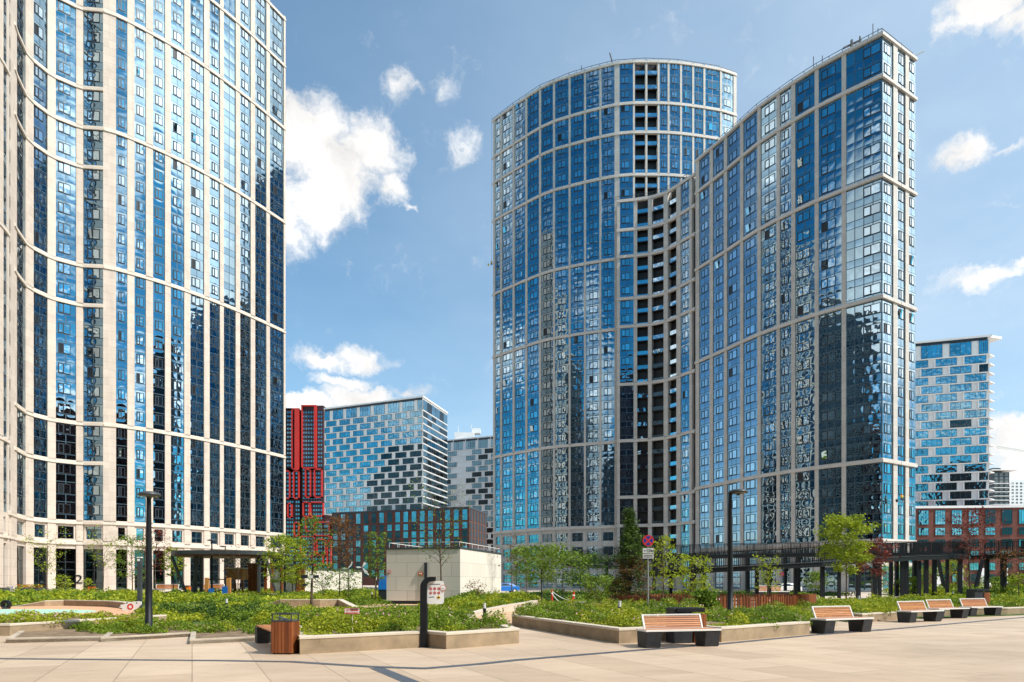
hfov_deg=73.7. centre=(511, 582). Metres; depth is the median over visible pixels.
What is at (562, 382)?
window
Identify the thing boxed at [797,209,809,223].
window
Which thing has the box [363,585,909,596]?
ground
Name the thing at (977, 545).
window
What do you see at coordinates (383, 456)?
window
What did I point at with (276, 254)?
window
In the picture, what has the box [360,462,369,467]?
window
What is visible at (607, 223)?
window
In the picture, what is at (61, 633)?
flower bed soil
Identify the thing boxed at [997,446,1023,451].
tower crane
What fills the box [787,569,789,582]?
base window
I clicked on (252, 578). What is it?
wooden screen
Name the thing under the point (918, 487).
window
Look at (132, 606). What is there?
rocket board
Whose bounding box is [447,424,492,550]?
apartment block
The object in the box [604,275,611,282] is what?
window
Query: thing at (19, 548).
ground floor window
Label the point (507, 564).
base window
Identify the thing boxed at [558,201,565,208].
window
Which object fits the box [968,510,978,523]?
window
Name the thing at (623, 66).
window
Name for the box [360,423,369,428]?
window
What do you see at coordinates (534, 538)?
base window
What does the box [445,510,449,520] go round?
window
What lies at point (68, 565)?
ground floor window
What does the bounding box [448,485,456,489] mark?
window
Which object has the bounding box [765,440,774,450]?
window
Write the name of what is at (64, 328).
window
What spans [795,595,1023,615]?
spirea shrubs
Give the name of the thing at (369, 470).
window
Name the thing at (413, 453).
window
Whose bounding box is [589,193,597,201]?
window
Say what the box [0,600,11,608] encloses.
rubber ring
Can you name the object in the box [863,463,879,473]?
window
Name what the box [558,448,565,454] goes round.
window
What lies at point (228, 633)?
flower bed soil
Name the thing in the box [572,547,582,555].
base window
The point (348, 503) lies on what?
window
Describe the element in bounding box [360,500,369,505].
window
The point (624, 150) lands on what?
window
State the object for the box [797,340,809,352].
window
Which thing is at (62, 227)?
window
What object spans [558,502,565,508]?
window
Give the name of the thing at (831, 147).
window
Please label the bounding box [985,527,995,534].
window
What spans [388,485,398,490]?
window
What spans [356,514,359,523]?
window
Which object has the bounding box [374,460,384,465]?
window
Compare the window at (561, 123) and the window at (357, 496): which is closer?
the window at (561, 123)
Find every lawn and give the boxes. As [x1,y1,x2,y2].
[0,601,476,624]
[839,613,1023,621]
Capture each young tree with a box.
[22,527,70,589]
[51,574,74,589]
[80,578,94,588]
[83,524,123,591]
[110,534,156,590]
[131,527,178,589]
[159,546,186,591]
[216,539,254,583]
[257,532,297,593]
[268,534,317,591]
[287,513,336,606]
[308,561,341,596]
[321,514,367,594]
[362,531,391,598]
[405,473,471,580]
[490,532,531,591]
[502,544,550,592]
[509,541,578,606]
[528,545,596,595]
[563,551,618,587]
[645,533,679,597]
[673,553,713,596]
[752,553,783,593]
[813,512,885,598]
[847,537,900,596]
[933,504,1005,588]
[991,548,1023,594]
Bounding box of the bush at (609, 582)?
[600,577,624,600]
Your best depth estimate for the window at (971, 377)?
242.13 m
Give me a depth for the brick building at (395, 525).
350.41 m
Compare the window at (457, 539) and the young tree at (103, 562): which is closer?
the young tree at (103, 562)
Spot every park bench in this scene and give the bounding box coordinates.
[87,585,96,590]
[152,584,180,592]
[198,584,224,591]
[636,614,721,647]
[753,585,789,596]
[810,605,873,633]
[896,601,943,622]
[925,599,969,618]
[959,598,1002,615]
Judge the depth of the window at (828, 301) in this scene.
116.63 m
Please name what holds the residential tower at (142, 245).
on the ground at (566, 590)
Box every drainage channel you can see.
[0,617,1023,668]
[370,668,418,681]
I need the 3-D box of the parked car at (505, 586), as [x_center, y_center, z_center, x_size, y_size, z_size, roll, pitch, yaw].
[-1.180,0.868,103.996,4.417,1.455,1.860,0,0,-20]
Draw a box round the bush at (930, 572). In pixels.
[909,565,938,587]
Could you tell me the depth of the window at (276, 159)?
138.06 m
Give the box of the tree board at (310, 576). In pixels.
[301,575,318,585]
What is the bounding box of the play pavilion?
[170,550,281,593]
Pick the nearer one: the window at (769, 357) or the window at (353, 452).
the window at (769, 357)
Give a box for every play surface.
[0,606,135,616]
[0,609,96,615]
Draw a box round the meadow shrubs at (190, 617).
[131,601,468,621]
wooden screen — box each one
[248,563,256,592]
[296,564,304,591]
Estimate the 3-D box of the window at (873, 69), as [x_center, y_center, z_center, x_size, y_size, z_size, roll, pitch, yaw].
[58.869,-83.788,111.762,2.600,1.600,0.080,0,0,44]
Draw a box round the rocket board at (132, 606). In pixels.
[119,600,141,610]
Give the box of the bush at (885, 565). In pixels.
[877,562,911,586]
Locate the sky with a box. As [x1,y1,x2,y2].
[270,0,1023,479]
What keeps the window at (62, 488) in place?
in the residential tower at (142, 245)
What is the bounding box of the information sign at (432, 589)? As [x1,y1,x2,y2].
[418,577,445,647]
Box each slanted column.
[937,560,944,587]
[973,560,983,588]
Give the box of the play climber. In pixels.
[261,563,283,592]
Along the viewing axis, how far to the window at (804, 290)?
120.01 m
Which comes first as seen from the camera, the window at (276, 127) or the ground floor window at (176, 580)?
the ground floor window at (176, 580)
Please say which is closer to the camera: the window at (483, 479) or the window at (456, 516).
the window at (456, 516)
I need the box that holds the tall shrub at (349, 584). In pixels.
[332,566,361,596]
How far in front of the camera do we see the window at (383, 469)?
358.63 m
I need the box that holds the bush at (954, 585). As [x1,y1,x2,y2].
[937,560,968,588]
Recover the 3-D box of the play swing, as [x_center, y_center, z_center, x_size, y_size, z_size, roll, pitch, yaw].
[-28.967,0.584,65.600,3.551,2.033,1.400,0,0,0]
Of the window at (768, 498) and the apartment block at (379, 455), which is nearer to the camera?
the window at (768, 498)
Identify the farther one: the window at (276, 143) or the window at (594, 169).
the window at (594, 169)
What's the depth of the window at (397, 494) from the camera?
355.23 m
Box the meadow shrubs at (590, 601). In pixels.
[560,598,669,605]
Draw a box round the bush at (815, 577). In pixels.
[801,571,831,589]
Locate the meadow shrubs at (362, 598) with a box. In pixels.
[167,588,444,605]
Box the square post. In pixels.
[137,557,142,607]
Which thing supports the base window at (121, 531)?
in the residential tower at (142, 245)
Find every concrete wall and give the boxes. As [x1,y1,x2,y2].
[18,600,129,607]
[269,599,356,606]
[467,600,538,617]
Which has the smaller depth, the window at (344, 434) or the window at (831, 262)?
the window at (831, 262)
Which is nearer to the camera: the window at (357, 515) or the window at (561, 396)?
the window at (561, 396)
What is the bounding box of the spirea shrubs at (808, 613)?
[726,604,836,625]
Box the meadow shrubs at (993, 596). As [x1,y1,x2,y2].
[816,592,1023,602]
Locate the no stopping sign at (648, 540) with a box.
[643,535,653,604]
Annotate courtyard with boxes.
[716,596,896,607]
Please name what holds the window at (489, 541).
in the apartment block at (469, 458)
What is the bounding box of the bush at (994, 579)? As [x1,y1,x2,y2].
[980,576,1014,587]
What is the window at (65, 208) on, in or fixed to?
in the residential tower at (142, 245)
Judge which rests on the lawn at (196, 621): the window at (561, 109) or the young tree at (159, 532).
the young tree at (159, 532)
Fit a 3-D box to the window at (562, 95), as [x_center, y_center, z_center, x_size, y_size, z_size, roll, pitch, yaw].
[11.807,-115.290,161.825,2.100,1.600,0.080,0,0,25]
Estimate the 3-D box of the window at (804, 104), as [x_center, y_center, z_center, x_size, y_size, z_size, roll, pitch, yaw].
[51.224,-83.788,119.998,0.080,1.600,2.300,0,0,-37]
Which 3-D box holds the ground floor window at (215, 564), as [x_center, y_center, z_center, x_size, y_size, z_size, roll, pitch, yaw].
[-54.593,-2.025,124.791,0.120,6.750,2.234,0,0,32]
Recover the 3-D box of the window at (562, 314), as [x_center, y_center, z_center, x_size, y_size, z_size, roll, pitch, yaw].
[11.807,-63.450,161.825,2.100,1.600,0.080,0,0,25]
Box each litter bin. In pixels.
[271,613,299,653]
[666,607,705,642]
[966,589,989,603]
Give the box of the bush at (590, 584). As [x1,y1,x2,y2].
[576,570,611,601]
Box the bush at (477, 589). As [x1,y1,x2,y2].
[464,579,486,594]
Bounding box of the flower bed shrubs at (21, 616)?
[0,608,144,624]
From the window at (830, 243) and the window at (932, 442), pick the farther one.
the window at (932, 442)
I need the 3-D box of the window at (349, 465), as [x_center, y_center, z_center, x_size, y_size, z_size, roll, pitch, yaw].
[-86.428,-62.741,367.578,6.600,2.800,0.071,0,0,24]
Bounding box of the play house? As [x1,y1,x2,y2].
[226,568,247,591]
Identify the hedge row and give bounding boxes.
[0,586,221,604]
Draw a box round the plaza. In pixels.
[0,615,1023,681]
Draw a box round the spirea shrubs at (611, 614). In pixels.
[511,596,812,627]
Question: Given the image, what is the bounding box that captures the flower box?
[15,584,45,590]
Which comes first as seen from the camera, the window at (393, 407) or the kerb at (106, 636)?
the kerb at (106, 636)
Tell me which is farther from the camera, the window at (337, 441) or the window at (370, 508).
the window at (337, 441)
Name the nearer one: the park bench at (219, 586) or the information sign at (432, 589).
the information sign at (432, 589)
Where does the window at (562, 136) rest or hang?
in the residential tower at (575, 155)
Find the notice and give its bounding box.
[344,608,359,629]
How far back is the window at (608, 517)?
157.59 m
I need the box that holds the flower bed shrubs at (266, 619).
[248,607,304,624]
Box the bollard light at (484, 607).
[483,603,485,617]
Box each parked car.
[501,583,519,591]
[771,583,801,590]
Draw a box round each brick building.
[332,506,486,584]
[915,505,1023,586]
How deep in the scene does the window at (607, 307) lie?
157.61 m
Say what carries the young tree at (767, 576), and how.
on the courtyard
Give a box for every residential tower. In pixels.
[0,0,285,591]
[492,53,736,588]
[617,24,923,591]
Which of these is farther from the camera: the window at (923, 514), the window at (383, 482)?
the window at (383, 482)
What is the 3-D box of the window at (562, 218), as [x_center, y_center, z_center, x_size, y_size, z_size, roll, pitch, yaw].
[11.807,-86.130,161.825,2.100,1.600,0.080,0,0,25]
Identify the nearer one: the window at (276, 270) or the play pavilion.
the play pavilion
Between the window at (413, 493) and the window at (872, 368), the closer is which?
the window at (872, 368)
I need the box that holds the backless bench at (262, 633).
[255,625,270,647]
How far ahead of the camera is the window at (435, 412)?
372.09 m
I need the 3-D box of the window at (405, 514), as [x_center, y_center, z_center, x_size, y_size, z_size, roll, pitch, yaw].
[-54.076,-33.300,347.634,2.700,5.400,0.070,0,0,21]
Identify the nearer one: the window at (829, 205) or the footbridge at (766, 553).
the footbridge at (766, 553)
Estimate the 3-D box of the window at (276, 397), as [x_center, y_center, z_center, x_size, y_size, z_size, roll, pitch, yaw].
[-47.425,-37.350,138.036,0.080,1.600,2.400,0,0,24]
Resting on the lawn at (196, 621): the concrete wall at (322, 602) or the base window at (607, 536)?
the concrete wall at (322, 602)
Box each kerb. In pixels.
[6,631,101,642]
[101,632,190,641]
[189,631,254,643]
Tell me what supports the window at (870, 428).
in the residential tower at (759, 308)
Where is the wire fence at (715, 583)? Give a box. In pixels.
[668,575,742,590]
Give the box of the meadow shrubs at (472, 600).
[439,588,546,610]
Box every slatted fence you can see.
[611,593,798,608]
[772,594,815,605]
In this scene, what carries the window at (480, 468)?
in the apartment block at (469, 458)
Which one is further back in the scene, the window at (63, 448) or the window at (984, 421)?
the window at (984, 421)
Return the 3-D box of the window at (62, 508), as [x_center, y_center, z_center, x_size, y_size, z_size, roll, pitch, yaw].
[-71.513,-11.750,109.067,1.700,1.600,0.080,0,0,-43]
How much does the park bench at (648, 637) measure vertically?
0.789 m
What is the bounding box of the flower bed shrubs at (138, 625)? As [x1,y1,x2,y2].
[67,616,265,633]
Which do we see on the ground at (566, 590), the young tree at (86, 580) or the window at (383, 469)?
the young tree at (86, 580)
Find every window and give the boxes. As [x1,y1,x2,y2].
[4,0,264,526]
[17,521,21,534]
[17,546,22,587]
[34,547,45,587]
[35,524,43,536]
[56,548,75,589]
[58,0,70,15]
[58,20,70,35]
[58,40,70,55]
[58,60,70,75]
[58,80,70,95]
[58,101,70,114]
[58,121,70,134]
[58,141,70,154]
[58,161,70,174]
[58,181,70,194]
[58,201,70,214]
[58,221,70,234]
[58,241,70,254]
[58,262,70,274]
[58,282,70,294]
[58,302,70,314]
[58,322,70,334]
[58,342,70,354]
[58,362,70,374]
[58,382,70,393]
[58,403,70,413]
[58,423,70,433]
[58,443,70,453]
[58,463,70,473]
[58,483,70,493]
[58,503,70,513]
[58,526,72,538]
[84,549,102,590]
[86,527,100,538]
[87,0,99,2]
[87,11,99,22]
[87,31,99,41]
[87,51,99,61]
[87,71,99,81]
[87,90,99,100]
[87,110,99,120]
[87,130,99,140]
[87,150,99,160]
[87,169,99,179]
[87,189,99,199]
[87,209,99,219]
[87,229,99,238]
[87,248,99,258]
[87,268,99,278]
[87,288,99,297]
[87,308,99,317]
[87,327,99,337]
[87,347,99,356]
[87,367,99,376]
[87,386,99,396]
[87,406,99,415]
[87,426,99,435]
[87,446,99,455]
[87,465,99,475]
[87,485,99,494]
[87,505,99,514]
[116,549,126,589]
[118,528,124,539]
[135,550,144,589]
[136,528,142,540]
[153,551,163,588]
[155,529,161,540]
[171,555,182,589]
[172,530,180,541]
[190,558,199,588]
[191,276,199,288]
[191,294,199,305]
[191,313,199,323]
[191,331,199,341]
[191,349,199,359]
[191,367,199,377]
[191,385,199,395]
[191,403,199,413]
[191,421,199,431]
[191,439,199,449]
[191,457,199,466]
[191,475,199,484]
[191,493,199,502]
[191,511,199,520]
[192,532,200,542]
[210,558,218,589]
[211,533,216,543]
[224,559,233,582]
[225,534,232,544]
[240,559,248,588]
[241,535,247,545]
[255,559,264,588]
[256,536,263,546]
[270,558,281,567]
[271,538,280,547]
[273,9,281,25]
[273,25,281,41]
[273,41,281,56]
[273,57,281,72]
[273,73,281,88]
[273,89,281,103]
[273,105,281,119]
[273,121,281,135]
[273,137,281,151]
[273,153,281,166]
[273,169,281,182]
[273,185,281,198]
[273,201,281,213]
[273,217,281,229]
[273,233,281,245]
[273,249,281,261]
[273,265,281,276]
[273,280,281,292]
[273,296,281,308]
[273,312,281,323]
[273,328,281,339]
[273,344,281,355]
[273,360,281,370]
[273,376,281,386]
[273,392,281,402]
[273,408,281,418]
[273,424,281,433]
[273,440,281,449]
[273,456,281,465]
[273,472,281,480]
[273,488,281,496]
[273,504,281,512]
[273,520,281,528]
[325,399,446,507]
[326,508,335,513]
[333,410,342,419]
[333,426,342,431]
[333,439,342,444]
[333,451,342,456]
[333,464,342,469]
[333,476,342,481]
[333,489,342,494]
[333,502,342,506]
[340,419,349,424]
[340,432,349,437]
[340,444,349,449]
[340,457,349,462]
[340,470,349,475]
[340,482,349,487]
[340,495,349,500]
[340,508,349,511]
[346,408,356,417]
[346,425,356,430]
[346,437,356,443]
[346,450,356,455]
[346,463,356,468]
[346,475,356,480]
[346,488,356,493]
[346,501,356,506]
[348,514,352,523]
[353,418,362,423]
[353,430,362,435]
[353,443,362,448]
[353,456,362,461]
[353,469,362,474]
[353,481,362,486]
[353,494,362,499]
[353,507,362,511]
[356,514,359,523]
[360,406,369,416]
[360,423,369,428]
[360,436,369,441]
[360,449,369,454]
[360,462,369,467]
[360,474,369,479]
[360,487,369,492]
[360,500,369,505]
[364,513,367,523]
[367,416,376,421]
[367,429,376,434]
[367,442,376,447]
[367,455,376,460]
[367,467,376,472]
[367,480,376,485]
[367,493,376,498]
[367,506,376,510]
[371,513,375,522]
[371,525,375,530]
[374,404,384,414]
[374,421,384,427]
[374,434,384,440]
[374,447,384,453]
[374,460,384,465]
[374,473,384,478]
[374,486,384,491]
[374,499,384,504]
[379,513,383,522]
[379,525,383,530]
[381,414,391,420]
[381,427,391,433]
[381,440,391,446]
[381,453,391,458]
[381,466,391,471]
[381,479,391,484]
[381,492,391,497]
[381,505,391,509]
[387,512,391,522]
[387,532,391,538]
[388,403,398,412]
[388,420,398,425]
[388,433,398,438]
[388,446,398,451]
[388,459,398,464]
[388,472,398,477]
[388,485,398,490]
[388,498,398,503]
[395,413,405,418]
[395,426,405,431]
[395,439,405,444]
[395,452,405,457]
[395,465,405,470]
[395,478,405,483]
[395,491,405,496]
[395,505,405,509]
[395,512,399,522]
[395,532,399,537]
[403,401,413,411]
[403,418,413,424]
[403,431,413,437]
[403,445,413,450]
[403,458,413,463]
[403,471,413,476]
[403,484,413,489]
[403,497,413,502]
[403,511,407,521]
[410,411,420,416]
[410,424,420,430]
[410,437,420,443]
[410,451,420,456]
[410,464,420,469]
[410,477,420,482]
[410,490,420,496]
[410,504,420,508]
[412,511,415,521]
[420,511,424,521]
[420,531,424,537]
[428,403,431,414]
[428,510,432,520]
[428,523,432,529]
[440,411,443,421]
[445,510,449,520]
[447,443,450,450]
[448,451,456,455]
[448,462,456,467]
[448,474,456,478]
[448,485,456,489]
[448,496,456,500]
[454,441,462,449]
[454,509,458,519]
[454,530,458,536]
[454,538,458,544]
[462,509,466,519]
[462,522,466,528]
[462,530,466,536]
[466,440,474,448]
[466,455,474,460]
[466,467,474,471]
[466,478,474,482]
[466,489,474,493]
[466,500,474,504]
[472,449,480,453]
[472,461,480,465]
[472,472,480,476]
[472,483,480,487]
[472,494,480,498]
[478,439,487,447]
[478,454,487,459]
[478,466,487,470]
[478,477,487,481]
[478,488,487,492]
[478,500,487,504]
[485,448,492,452]
[485,460,492,464]
[485,471,492,475]
[485,482,492,486]
[485,494,492,498]
[485,505,492,509]
[487,539,492,543]
[496,63,730,527]
[504,536,511,543]
[504,562,511,569]
[504,574,510,582]
[516,535,524,543]
[516,574,524,587]
[529,535,537,542]
[529,574,537,587]
[543,534,551,541]
[543,574,551,587]
[557,533,567,541]
[557,574,567,587]
[558,79,565,86]
[558,91,565,99]
[558,105,565,113]
[558,119,565,127]
[558,132,565,140]
[558,148,565,154]
[558,160,565,168]
[558,173,565,181]
[558,189,565,195]
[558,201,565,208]
[558,214,565,222]
[558,228,565,236]
[558,242,565,249]
[558,256,565,263]
[558,269,565,277]
[558,283,565,290]
[558,297,565,304]
[558,310,565,318]
[558,324,565,331]
[558,338,565,345]
[558,352,565,358]
[558,365,565,372]
[558,379,565,386]
[558,393,565,399]
[558,406,565,413]
[558,420,565,427]
[558,434,565,440]
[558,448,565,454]
[558,461,565,468]
[558,475,565,481]
[558,489,565,495]
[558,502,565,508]
[558,516,565,522]
[572,533,582,540]
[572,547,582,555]
[572,575,582,587]
[588,532,597,540]
[588,547,597,553]
[589,69,597,76]
[589,82,597,90]
[589,96,597,104]
[589,110,597,118]
[589,124,597,132]
[589,139,597,146]
[589,152,597,160]
[589,166,597,173]
[589,181,597,187]
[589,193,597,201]
[589,207,597,215]
[589,221,597,229]
[589,235,597,243]
[589,249,597,257]
[589,263,597,271]
[589,277,597,285]
[589,291,597,299]
[589,305,597,312]
[589,319,597,326]
[589,333,597,340]
[589,347,597,354]
[589,361,597,368]
[589,375,597,382]
[589,389,597,396]
[589,403,597,410]
[589,417,597,424]
[589,431,597,438]
[589,445,597,451]
[589,459,597,465]
[589,473,597,479]
[589,487,597,493]
[589,501,597,507]
[589,515,597,521]
[603,532,612,540]
[603,546,612,554]
[604,191,611,198]
[604,205,611,212]
[604,219,611,226]
[604,233,611,240]
[604,247,611,254]
[604,261,611,268]
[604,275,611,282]
[604,289,611,296]
[604,303,611,310]
[604,317,611,324]
[604,332,611,338]
[604,346,611,352]
[604,360,611,366]
[604,374,611,380]
[604,388,611,394]
[604,402,611,408]
[604,416,611,422]
[604,430,611,436]
[604,444,611,450]
[604,458,611,464]
[604,472,611,478]
[604,486,611,492]
[604,500,611,507]
[604,514,611,521]
[621,42,913,546]
[621,64,628,69]
[621,76,628,83]
[621,90,628,97]
[621,105,628,111]
[621,118,628,125]
[621,134,628,139]
[621,147,628,153]
[621,161,628,167]
[621,177,628,182]
[621,189,628,196]
[715,572,722,588]
[733,571,738,588]
[750,571,754,588]
[763,551,774,564]
[763,569,775,584]
[765,101,774,116]
[765,119,774,133]
[765,137,774,151]
[765,155,774,168]
[765,173,774,186]
[765,191,774,204]
[765,208,774,221]
[765,226,774,239]
[765,244,774,256]
[765,262,774,274]
[765,280,774,292]
[765,298,774,309]
[765,316,774,327]
[765,333,774,344]
[765,351,774,362]
[765,369,774,380]
[765,387,774,397]
[765,405,774,415]
[765,423,774,432]
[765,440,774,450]
[765,458,774,468]
[765,476,774,485]
[765,494,774,503]
[765,512,774,520]
[765,530,774,538]
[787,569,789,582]
[797,78,809,94]
[797,97,809,113]
[797,116,809,131]
[797,135,809,150]
[797,153,809,168]
[797,172,809,186]
[797,191,809,205]
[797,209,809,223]
[797,228,809,242]
[797,247,809,260]
[797,265,809,278]
[797,284,809,297]
[797,303,809,315]
[797,322,809,334]
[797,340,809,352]
[797,359,809,370]
[797,378,809,389]
[797,396,809,407]
[797,415,809,426]
[797,434,809,444]
[797,452,809,462]
[797,471,809,481]
[797,490,809,499]
[797,508,809,518]
[797,527,809,536]
[801,549,811,562]
[801,567,812,589]
[821,64,835,80]
[821,83,835,99]
[821,102,835,118]
[821,122,835,137]
[821,141,835,156]
[821,160,835,175]
[821,179,835,194]
[821,199,835,213]
[821,218,835,232]
[821,237,835,251]
[821,256,835,269]
[821,276,835,288]
[821,295,835,307]
[821,314,835,326]
[821,333,835,345]
[821,353,835,364]
[821,372,835,383]
[821,391,835,402]
[821,410,835,421]
[821,429,835,440]
[821,449,835,459]
[821,468,835,478]
[821,487,835,497]
[821,506,835,516]
[825,567,836,589]
[849,566,877,589]
[863,41,879,59]
[863,61,879,78]
[863,82,879,98]
[863,102,879,118]
[863,122,879,138]
[863,142,879,157]
[863,162,879,177]
[863,182,879,197]
[863,202,879,217]
[863,222,879,236]
[863,242,879,256]
[863,262,879,276]
[863,282,879,296]
[863,302,879,315]
[863,322,879,335]
[863,342,879,355]
[863,363,879,375]
[863,383,879,394]
[863,403,879,414]
[863,423,879,434]
[863,443,879,454]
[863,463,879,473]
[863,483,879,493]
[863,503,879,513]
[863,523,879,533]
[883,566,888,589]
[915,360,927,367]
[915,378,927,385]
[915,395,927,403]
[915,413,927,420]
[915,431,927,438]
[915,448,927,455]
[915,466,927,473]
[915,484,927,490]
[915,501,927,505]
[919,510,928,524]
[919,528,928,534]
[921,344,941,358]
[921,368,941,376]
[921,386,941,393]
[921,403,941,411]
[921,421,941,429]
[921,439,941,446]
[921,457,941,464]
[921,474,941,481]
[921,492,941,499]
[935,429,956,437]
[935,510,944,524]
[935,528,944,534]
[936,358,956,366]
[936,375,956,383]
[936,393,956,401]
[936,411,956,419]
[936,447,956,454]
[936,465,956,472]
[936,483,956,490]
[936,501,956,505]
[950,342,970,356]
[950,365,970,373]
[950,383,970,391]
[950,401,970,409]
[950,419,970,427]
[950,437,970,445]
[950,455,970,462]
[950,473,970,480]
[950,491,970,498]
[952,510,961,523]
[952,528,961,534]
[964,355,985,363]
[964,373,985,381]
[964,391,985,399]
[964,409,985,417]
[964,427,985,435]
[964,445,985,453]
[964,463,985,471]
[964,482,985,489]
[964,500,985,505]
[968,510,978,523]
[968,527,978,534]
[968,539,978,546]
[968,563,978,569]
[968,574,976,581]
[979,340,987,353]
[979,364,987,371]
[979,382,987,389]
[979,400,987,407]
[979,418,987,425]
[979,436,987,443]
[979,454,987,461]
[979,472,987,479]
[979,490,987,497]
[985,510,995,523]
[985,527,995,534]
[985,539,995,546]
[990,563,995,569]
[1002,510,1011,523]
[1002,527,1011,534]
[1002,539,1011,546]
[1005,474,1007,503]
[1012,482,1021,503]
[1019,509,1023,523]
[1019,527,1023,534]
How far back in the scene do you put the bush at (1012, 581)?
73.64 m
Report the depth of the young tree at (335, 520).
61.82 m
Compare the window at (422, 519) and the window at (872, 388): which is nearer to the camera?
the window at (872, 388)
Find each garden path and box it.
[324,604,432,607]
[473,605,544,625]
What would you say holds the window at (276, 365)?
in the residential tower at (142, 245)
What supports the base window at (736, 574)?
in the residential tower at (759, 308)
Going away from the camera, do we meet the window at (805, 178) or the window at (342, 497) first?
the window at (805, 178)
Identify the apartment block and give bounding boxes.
[324,396,447,515]
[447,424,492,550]
[915,334,1001,505]
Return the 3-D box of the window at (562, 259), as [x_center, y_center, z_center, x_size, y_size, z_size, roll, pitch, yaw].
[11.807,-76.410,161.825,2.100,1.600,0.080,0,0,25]
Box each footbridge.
[560,541,940,595]
[646,541,967,599]
[970,539,1023,591]
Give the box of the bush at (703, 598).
[690,588,719,610]
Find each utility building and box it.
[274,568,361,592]
[386,542,501,603]
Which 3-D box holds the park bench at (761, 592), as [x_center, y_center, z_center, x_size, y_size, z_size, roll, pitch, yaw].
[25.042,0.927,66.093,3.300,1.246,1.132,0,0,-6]
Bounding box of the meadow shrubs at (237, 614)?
[153,598,325,622]
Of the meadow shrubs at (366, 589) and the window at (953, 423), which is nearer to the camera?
the meadow shrubs at (366, 589)
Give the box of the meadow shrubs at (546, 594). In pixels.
[523,588,855,602]
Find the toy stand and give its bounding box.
[378,576,386,599]
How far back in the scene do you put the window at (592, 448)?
158.75 m
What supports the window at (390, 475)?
in the apartment block at (379, 455)
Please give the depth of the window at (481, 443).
408.67 m
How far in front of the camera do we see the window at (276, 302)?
138.06 m
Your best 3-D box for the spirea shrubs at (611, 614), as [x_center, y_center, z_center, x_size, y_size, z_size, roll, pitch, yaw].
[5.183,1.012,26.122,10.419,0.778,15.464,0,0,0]
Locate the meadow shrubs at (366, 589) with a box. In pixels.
[164,586,377,594]
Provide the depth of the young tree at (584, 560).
65.89 m
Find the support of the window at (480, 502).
in the apartment block at (469, 458)
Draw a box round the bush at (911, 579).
[894,575,922,593]
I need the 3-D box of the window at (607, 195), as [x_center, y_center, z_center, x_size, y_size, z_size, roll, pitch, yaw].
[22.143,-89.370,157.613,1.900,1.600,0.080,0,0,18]
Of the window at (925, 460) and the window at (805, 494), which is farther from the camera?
the window at (925, 460)
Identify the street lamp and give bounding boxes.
[137,491,160,626]
[207,539,216,587]
[219,546,226,585]
[280,554,289,591]
[727,489,747,609]
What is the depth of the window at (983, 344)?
241.36 m
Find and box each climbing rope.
[491,115,491,259]
[901,42,901,493]
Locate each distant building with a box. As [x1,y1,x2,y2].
[989,468,1018,504]
[1009,476,1023,504]
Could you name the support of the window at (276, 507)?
in the residential tower at (142, 245)
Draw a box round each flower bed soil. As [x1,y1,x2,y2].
[7,628,104,642]
[100,628,189,641]
[189,628,254,643]
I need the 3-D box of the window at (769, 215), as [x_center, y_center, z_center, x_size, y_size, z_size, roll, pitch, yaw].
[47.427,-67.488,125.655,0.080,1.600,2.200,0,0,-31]
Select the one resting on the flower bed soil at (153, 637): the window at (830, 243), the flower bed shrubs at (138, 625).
the flower bed shrubs at (138, 625)
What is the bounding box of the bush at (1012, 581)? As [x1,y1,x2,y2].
[999,572,1023,588]
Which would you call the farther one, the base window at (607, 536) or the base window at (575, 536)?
the base window at (575, 536)
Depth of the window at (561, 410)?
161.80 m
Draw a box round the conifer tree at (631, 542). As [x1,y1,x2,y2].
[604,506,654,601]
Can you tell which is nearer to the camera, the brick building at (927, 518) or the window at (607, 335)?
the window at (607, 335)
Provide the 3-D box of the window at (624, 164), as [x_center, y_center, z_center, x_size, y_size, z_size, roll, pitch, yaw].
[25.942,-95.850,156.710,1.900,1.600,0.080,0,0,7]
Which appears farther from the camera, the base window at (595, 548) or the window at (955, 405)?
the window at (955, 405)
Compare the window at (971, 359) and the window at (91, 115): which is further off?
the window at (971, 359)
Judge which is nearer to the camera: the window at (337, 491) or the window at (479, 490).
the window at (337, 491)
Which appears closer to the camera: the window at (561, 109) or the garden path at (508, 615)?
the garden path at (508, 615)
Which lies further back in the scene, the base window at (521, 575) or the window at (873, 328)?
the base window at (521, 575)
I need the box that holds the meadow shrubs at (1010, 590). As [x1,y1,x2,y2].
[877,581,1023,595]
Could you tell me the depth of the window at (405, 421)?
353.24 m
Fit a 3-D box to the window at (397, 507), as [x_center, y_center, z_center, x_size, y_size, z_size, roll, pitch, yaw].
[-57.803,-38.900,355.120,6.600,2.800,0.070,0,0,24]
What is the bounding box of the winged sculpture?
[357,560,368,590]
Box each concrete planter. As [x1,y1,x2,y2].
[0,615,166,635]
[298,620,519,653]
[512,615,809,643]
[801,606,1023,621]
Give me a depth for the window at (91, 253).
110.85 m
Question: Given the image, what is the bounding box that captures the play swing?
[205,578,230,593]
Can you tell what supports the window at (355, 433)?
in the apartment block at (379, 455)
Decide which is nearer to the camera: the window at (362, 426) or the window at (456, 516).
the window at (456, 516)
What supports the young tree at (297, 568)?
on the lawn at (196, 621)
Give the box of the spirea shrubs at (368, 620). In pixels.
[297,603,509,641]
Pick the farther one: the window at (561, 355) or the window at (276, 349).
the window at (561, 355)
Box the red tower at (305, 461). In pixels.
[286,405,331,568]
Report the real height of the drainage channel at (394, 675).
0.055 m
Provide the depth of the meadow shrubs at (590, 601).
35.55 m

